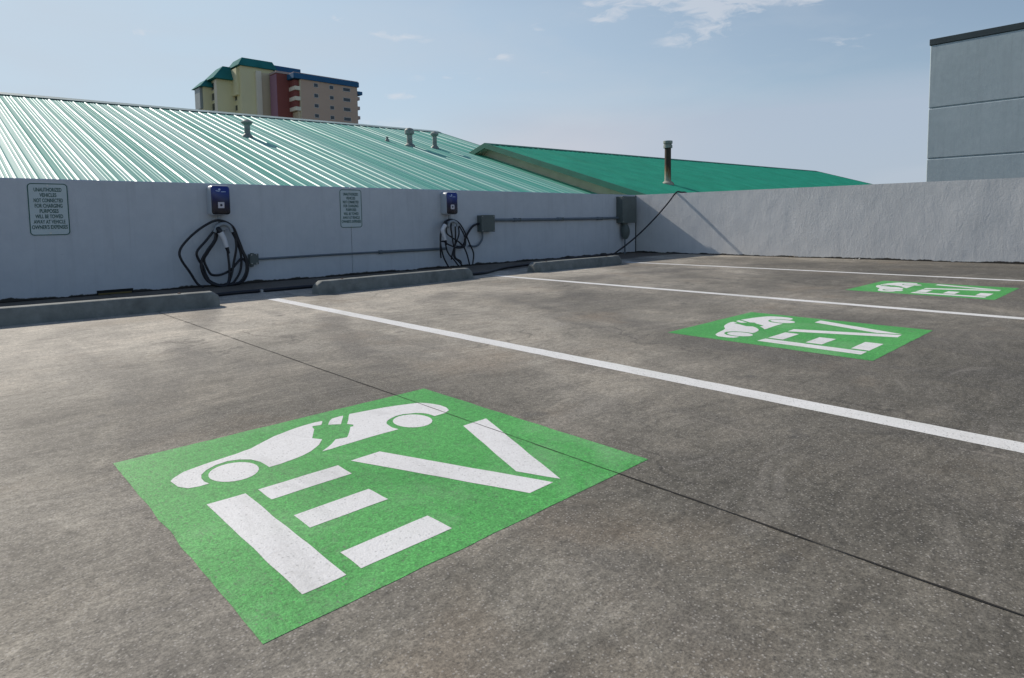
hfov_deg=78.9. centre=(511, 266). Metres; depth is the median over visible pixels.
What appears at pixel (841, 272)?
parking line
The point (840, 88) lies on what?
sky
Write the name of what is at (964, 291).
floor marking
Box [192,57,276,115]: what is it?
hotel tower
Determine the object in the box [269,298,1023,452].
parking line
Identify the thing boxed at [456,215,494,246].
junction box
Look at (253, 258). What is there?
outlet box
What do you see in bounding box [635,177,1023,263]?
parapet wall
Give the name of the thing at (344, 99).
window
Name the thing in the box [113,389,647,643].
floor marking
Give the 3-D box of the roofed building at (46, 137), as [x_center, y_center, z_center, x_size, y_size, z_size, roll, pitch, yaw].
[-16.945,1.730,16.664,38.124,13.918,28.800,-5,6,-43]
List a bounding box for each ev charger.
[206,185,230,222]
[440,192,457,218]
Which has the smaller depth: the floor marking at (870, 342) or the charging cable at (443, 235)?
the floor marking at (870, 342)
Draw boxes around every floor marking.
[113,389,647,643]
[668,312,932,360]
[847,281,1018,299]
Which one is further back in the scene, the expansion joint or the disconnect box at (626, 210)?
the disconnect box at (626, 210)
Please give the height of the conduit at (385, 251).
0.047 m
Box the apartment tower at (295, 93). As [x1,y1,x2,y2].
[269,65,361,123]
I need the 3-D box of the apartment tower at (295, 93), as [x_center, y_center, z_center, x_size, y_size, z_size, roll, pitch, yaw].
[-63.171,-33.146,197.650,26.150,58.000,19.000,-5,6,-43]
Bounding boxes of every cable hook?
[213,222,233,232]
[447,220,458,227]
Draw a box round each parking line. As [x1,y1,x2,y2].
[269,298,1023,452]
[496,275,1023,319]
[631,262,1023,280]
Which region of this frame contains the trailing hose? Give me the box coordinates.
[215,191,686,295]
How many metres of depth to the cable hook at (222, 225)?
6.63 m
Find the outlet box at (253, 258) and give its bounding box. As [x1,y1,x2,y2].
[248,253,258,266]
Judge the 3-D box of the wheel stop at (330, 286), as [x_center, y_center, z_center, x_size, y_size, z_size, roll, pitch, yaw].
[-1.162,0.136,6.491,0.155,0.128,1.932,3,6,44]
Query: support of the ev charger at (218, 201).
attached to the parapet wall at (127, 236)
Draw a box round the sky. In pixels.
[0,0,1023,183]
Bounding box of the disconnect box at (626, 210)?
[616,196,635,253]
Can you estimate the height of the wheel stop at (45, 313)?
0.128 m
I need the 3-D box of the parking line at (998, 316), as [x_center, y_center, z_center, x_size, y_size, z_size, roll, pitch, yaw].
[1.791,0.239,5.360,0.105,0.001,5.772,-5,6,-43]
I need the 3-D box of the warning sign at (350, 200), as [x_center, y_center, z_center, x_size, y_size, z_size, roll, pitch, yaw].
[-2.012,-0.718,7.780,0.305,0.478,0.007,-5,6,-43]
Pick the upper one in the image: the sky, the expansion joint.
the sky
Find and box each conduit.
[259,247,445,259]
[495,217,618,221]
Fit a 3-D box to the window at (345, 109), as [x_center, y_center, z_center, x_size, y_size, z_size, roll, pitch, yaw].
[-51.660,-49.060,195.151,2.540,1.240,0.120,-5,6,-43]
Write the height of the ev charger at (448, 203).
0.391 m
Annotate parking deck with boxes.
[0,252,1023,677]
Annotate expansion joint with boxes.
[111,295,1023,615]
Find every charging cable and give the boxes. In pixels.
[178,219,248,287]
[440,219,473,266]
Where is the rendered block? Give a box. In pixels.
[926,22,1023,181]
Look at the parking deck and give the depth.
1.58 m
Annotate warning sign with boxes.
[26,183,70,235]
[339,189,361,227]
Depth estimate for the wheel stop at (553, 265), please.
8.30 m
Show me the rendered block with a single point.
(976, 111)
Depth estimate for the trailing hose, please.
7.64 m
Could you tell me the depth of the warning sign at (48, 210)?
5.68 m
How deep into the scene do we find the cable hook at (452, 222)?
8.71 m
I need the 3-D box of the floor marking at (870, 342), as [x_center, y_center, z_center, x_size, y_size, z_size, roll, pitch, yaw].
[1.647,0.374,3.570,1.049,0.001,1.075,-5,6,-43]
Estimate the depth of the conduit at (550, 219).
10.27 m
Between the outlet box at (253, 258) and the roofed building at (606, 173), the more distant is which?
the roofed building at (606, 173)
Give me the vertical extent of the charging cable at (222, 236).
0.724 m
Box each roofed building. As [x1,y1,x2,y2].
[0,92,596,193]
[469,140,869,194]
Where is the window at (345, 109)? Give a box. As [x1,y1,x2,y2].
[343,107,350,111]
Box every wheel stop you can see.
[0,291,219,326]
[312,268,472,294]
[527,255,621,272]
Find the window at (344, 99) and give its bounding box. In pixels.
[343,97,350,101]
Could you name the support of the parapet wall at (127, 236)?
on the parking deck
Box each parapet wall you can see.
[0,178,634,302]
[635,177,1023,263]

